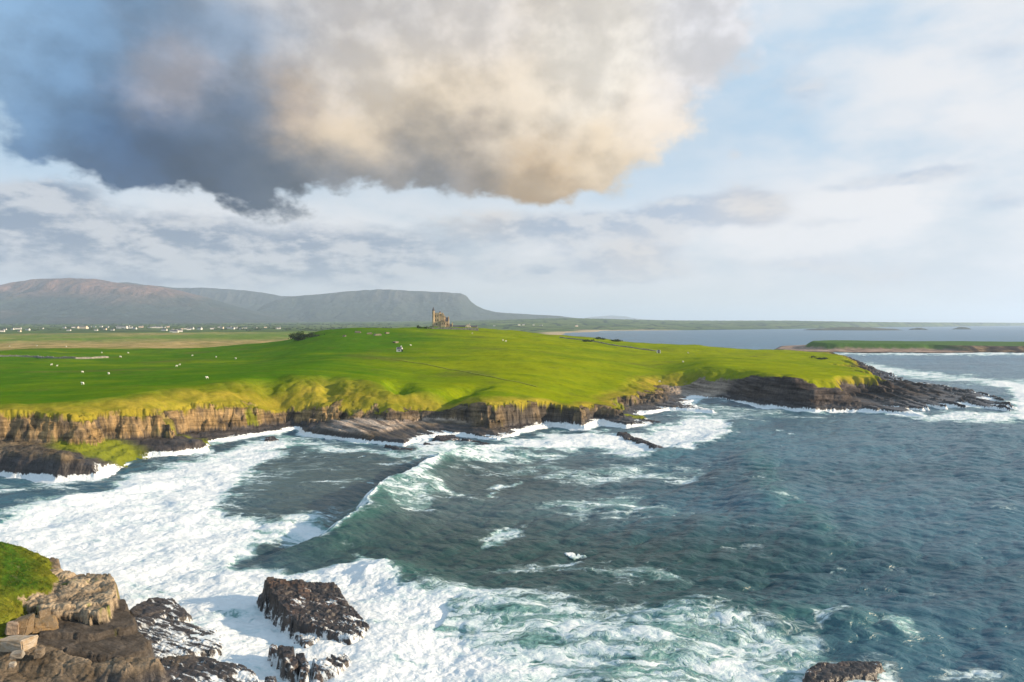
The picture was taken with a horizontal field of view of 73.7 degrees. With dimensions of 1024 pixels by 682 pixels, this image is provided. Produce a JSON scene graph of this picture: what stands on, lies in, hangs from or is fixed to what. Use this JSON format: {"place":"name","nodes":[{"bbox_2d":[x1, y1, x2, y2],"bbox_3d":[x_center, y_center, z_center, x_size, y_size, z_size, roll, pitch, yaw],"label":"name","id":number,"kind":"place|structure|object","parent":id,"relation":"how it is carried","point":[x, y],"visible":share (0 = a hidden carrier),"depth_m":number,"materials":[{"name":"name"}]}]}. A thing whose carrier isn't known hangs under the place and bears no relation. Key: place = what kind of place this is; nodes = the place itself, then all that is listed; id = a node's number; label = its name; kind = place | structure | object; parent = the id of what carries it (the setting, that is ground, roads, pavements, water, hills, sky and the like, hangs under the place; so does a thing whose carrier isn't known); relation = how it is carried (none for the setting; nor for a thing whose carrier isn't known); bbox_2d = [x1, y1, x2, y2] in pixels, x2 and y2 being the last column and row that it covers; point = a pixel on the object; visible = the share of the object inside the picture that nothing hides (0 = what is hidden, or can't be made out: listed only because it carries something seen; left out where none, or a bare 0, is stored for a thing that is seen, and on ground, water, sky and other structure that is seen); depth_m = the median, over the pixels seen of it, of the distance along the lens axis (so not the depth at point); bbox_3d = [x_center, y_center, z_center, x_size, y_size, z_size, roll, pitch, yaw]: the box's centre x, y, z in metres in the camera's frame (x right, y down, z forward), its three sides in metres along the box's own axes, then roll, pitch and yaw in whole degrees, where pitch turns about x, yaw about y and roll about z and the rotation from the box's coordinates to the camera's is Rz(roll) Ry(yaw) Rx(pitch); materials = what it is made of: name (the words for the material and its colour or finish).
{"place":"outdoors","nodes":[
{"label":"outdoors","id":0,"kind":"place"},
{"bbox_2d":[0,542,259,681],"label":"foreshore","id":1,"kind":"structure","parent":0,"point":[102,633],"depth_m":78.47,"materials":[{"name":"stone"}]},
{"bbox_2d":[5,621,18,634],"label":"boulder","id":2,"kind":"object","parent":1,"relation":"on","point":[12,627],"visible":1,"depth_m":73.71,"materials":[{"name":"stone"}]},
{"bbox_2d":[9,661,16,667],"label":"boulder","id":3,"kind":"object","parent":1,"relation":"on","point":[13,664],"visible":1,"depth_m":69.42,"materials":[{"name":"stone"}]},
{"bbox_2d":[9,649,24,659],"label":"boulder","id":4,"kind":"object","parent":1,"relation":"on","point":[17,654],"visible":1,"depth_m":70.22,"materials":[{"name":"stone"}]},
{"bbox_2d":[0,635,38,651],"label":"boulder","id":5,"kind":"object","parent":1,"relation":"on","point":[11,643],"visible":0.98,"depth_m":71.18,"materials":[{"name":"stone"}]},
{"bbox_2d":[13,613,34,634],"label":"boulder","id":6,"kind":"object","parent":1,"relation":"on","point":[26,624],"visible":0.84,"depth_m":74.82,"materials":[{"name":"stone"}]},
{"bbox_2d":[0,542,55,635],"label":"grass","id":7,"kind":"structure","parent":1,"relation":"on","point":[21,578],"depth_m":84.37,"materials":[{"name":"green plant"}]},
{"bbox_2d":[34,647,44,658],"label":"boulder","id":8,"kind":"object","parent":1,"relation":"on","point":[39,652],"visible":1,"depth_m":71.63,"materials":[{"name":"stone"}]},
{"bbox_2d":[38,607,50,617],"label":"boulder","id":9,"kind":"object","parent":1,"relation":"on","point":[44,612],"visible":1,"depth_m":77.45,"materials":[{"name":"stone"}]},
{"bbox_2d":[32,614,58,633],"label":"boulder","id":10,"kind":"object","parent":1,"relation":"on","point":[50,622],"visible":0.9,"depth_m":76.49,"materials":[{"name":"stone"}]},
{"bbox_2d":[0,278,302,323],"bbox_3d":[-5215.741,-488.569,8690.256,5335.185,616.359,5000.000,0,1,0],"label":"mountain","id":11,"kind":"structure","parent":0,"point":[65,301],"depth_m":7881.48,"materials":[{"name":"grey stone"}]},
{"bbox_2d":[120,282,289,310],"bbox_3d":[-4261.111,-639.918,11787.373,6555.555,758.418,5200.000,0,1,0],"label":"mountain","id":12,"kind":"structure","parent":0,"point":[251,300],"depth_m":11580.90,"materials":[{"name":"grey stone"}]},
{"bbox_2d":[257,289,570,321],"bbox_3d":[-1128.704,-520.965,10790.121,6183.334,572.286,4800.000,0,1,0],"label":"mountain","id":13,"kind":"structure","parent":0,"point":[378,305],"depth_m":9999.32,"materials":[{"name":"grey stone"}]},
{"bbox_2d":[0,326,1023,681],"bbox_3d":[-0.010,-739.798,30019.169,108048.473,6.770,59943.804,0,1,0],"label":"sea","id":14,"kind":"structure","parent":0,"point":[728,540],"depth_m":126.37,"materials":[{"name":"liquid"}]},
{"bbox_2d":[264,676,276,681],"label":"sea rock","id":15,"kind":"object","parent":14,"relation":"in","point":[270,679],"visible":1,"depth_m":74.41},
{"bbox_2d":[264,436,278,441],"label":"sea rock","id":16,"kind":"object","parent":14,"relation":"in","point":[270,438],"visible":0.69,"depth_m":232.48,"materials":[{"name":"grey stone"}]},
{"bbox_2d":[267,644,277,666],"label":"sea rock","id":17,"kind":"object","parent":14,"relation":"in","point":[273,648],"visible":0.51,"depth_m":81.30,"materials":[{"name":"grey stone"}]},
{"bbox_2d":[275,645,298,681],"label":"sea rock","id":18,"kind":"object","parent":14,"relation":"in","point":[287,664],"visible":0.95,"depth_m":78.02,"materials":[{"name":"stone"}]},
{"bbox_2d":[296,653,310,681],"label":"sea rock","id":19,"kind":"object","parent":14,"relation":"in","point":[304,675],"visible":0.78,"depth_m":77.59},
{"bbox_2d":[291,629,319,647],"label":"sea rock","id":20,"kind":"object","parent":14,"relation":"in","point":[303,640],"visible":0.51,"depth_m":85.53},
{"bbox_2d":[256,576,369,644],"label":"sea rock","id":21,"kind":"object","parent":14,"relation":"in","point":[323,611],"visible":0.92,"depth_m":90.40,"materials":[{"name":"brown stone"}]},
{"bbox_2d":[310,653,350,681],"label":"sea rock","id":22,"kind":"object","parent":14,"relation":"in","point":[329,667],"visible":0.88,"depth_m":78.31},
{"bbox_2d":[384,444,415,449],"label":"sea rock","id":23,"kind":"object","parent":14,"relation":"in","point":[392,447],"visible":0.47,"depth_m":215.47,"materials":[{"name":"grey stone"}]},
{"bbox_2d":[432,434,459,441],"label":"sea rock","id":24,"kind":"object","parent":14,"relation":"in","point":[442,438],"visible":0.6,"depth_m":232.88,"materials":[{"name":"grey stone"}]},
{"bbox_2d":[461,438,489,444],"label":"sea rock","id":25,"kind":"object","parent":14,"relation":"in","point":[471,440],"visible":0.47,"depth_m":226.00,"materials":[{"name":"grey stone"}]},
{"bbox_2d":[617,432,632,440],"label":"sea rock","id":26,"kind":"object","parent":14,"relation":"in","point":[626,436],"visible":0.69,"depth_m":237.04,"materials":[{"name":"grey stone"}]},
{"bbox_2d":[631,437,650,443],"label":"sea rock","id":27,"kind":"object","parent":14,"relation":"in","point":[637,440],"visible":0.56,"depth_m":228.30,"materials":[{"name":"grey stone"}]},
{"bbox_2d":[639,418,659,422],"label":"sea rock","id":28,"kind":"object","parent":14,"relation":"in","point":[651,421],"visible":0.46,"depth_m":272.50,"materials":[{"name":"grey stone"}]},
{"bbox_2d":[647,442,661,448],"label":"sea rock","id":29,"kind":"object","parent":14,"relation":"in","point":[652,445],"visible":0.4,"depth_m":219.29,"materials":[{"name":"grey stone"}]},
{"bbox_2d":[802,661,885,681],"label":"sea rock","id":30,"kind":"object","parent":14,"relation":"in","point":[843,671],"visible":0.97,"depth_m":77.49,"materials":[{"name":"stone"}]},
{"bbox_2d":[909,328,926,329],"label":"islet","id":31,"kind":"object","parent":14,"relation":"on","point":[917,329],"visible":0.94,"depth_m":4161.19,"materials":[{"name":"grey stone"}]},
{"bbox_2d":[0,318,1023,483],"bbox_3d":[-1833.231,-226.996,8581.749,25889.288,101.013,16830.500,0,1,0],"label":"headland","id":32,"kind":"structure","parent":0,"point":[145,398],"depth_m":326.48,"materials":[{"name":"green plant"}]},
{"bbox_2d":[0,355,108,358],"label":"stone wall","id":33,"kind":"structure","parent":32,"relation":"on","point":[37,356],"depth_m":499.06,"materials":[{"name":"grey stone"}]},
{"bbox_2d":[116,326,127,328],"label":"village building","id":34,"kind":"structure","parent":32,"relation":"on","point":[120,327],"depth_m":2911.02,"materials":[{"name":"stone"}]},
{"bbox_2d":[0,323,391,330],"bbox_3d":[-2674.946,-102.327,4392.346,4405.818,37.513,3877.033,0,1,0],"label":"woodland","id":35,"kind":"object","parent":32,"relation":"on","point":[101,328],"visible":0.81,"depth_m":4861.28,"materials":[{"name":"green plant"}]},
{"bbox_2d":[288,331,308,340],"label":"bush","id":36,"kind":"object","parent":32,"relation":"on","point":[294,336],"visible":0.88,"depth_m":599.00,"materials":[{"name":"green plant"}]},
{"bbox_2d":[299,332,324,337],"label":"bush","id":37,"kind":"object","parent":32,"relation":"on","point":[308,335],"visible":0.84,"depth_m":591.62,"materials":[{"name":"green plant"}]},
{"bbox_2d":[396,346,402,351],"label":"hut","id":38,"kind":"object","parent":32,"relation":"on","point":[399,349],"visible":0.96,"depth_m":462.07,"materials":[{"name":"stone"}]},
{"bbox_2d":[432,307,452,326],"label":"castle","id":39,"kind":"structure","parent":32,"relation":"on","point":[439,319],"depth_m":895.08,"materials":[{"name":"stone"}]},
{"bbox_2d":[427,327,478,330],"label":"stone wall","id":40,"kind":"structure","parent":32,"relation":"on","point":[470,328],"depth_m":699.57,"materials":[{"name":"grey stone"}]},
{"bbox_2d":[377,358,537,386],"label":"field bank","id":41,"kind":"structure","parent":32,"relation":"on","point":[463,371],"depth_m":346.42,"materials":[{"name":"green plant"}]},
{"bbox_2d":[559,337,655,350],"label":"stone wall","id":42,"kind":"structure","parent":32,"relation":"on","point":[610,344],"depth_m":609.47,"materials":[{"name":"grey stone"}]},
{"bbox_2d":[0,0,1023,322],"label":"sky","id":43,"kind":"structure","parent":0,"point":[701,160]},
{"bbox_2d":[588,315,647,319],"bbox_3d":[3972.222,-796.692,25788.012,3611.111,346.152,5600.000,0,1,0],"label":"mountain","id":44,"kind":"structure","parent":0,"point":[612,317],"depth_m":25757.94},
{"bbox_2d":[806,327,898,329],"label":"islet","id":45,"kind":"object","parent":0,"point":[852,328],"visible":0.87,"depth_m":3900.12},
{"bbox_2d":[774,340,1023,352],"bbox_3d":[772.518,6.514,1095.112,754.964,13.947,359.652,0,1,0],"label":"peninsula","id":46,"kind":"object","parent":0,"point":[851,346],"visible":0.97,"depth_m":971.44}
]}

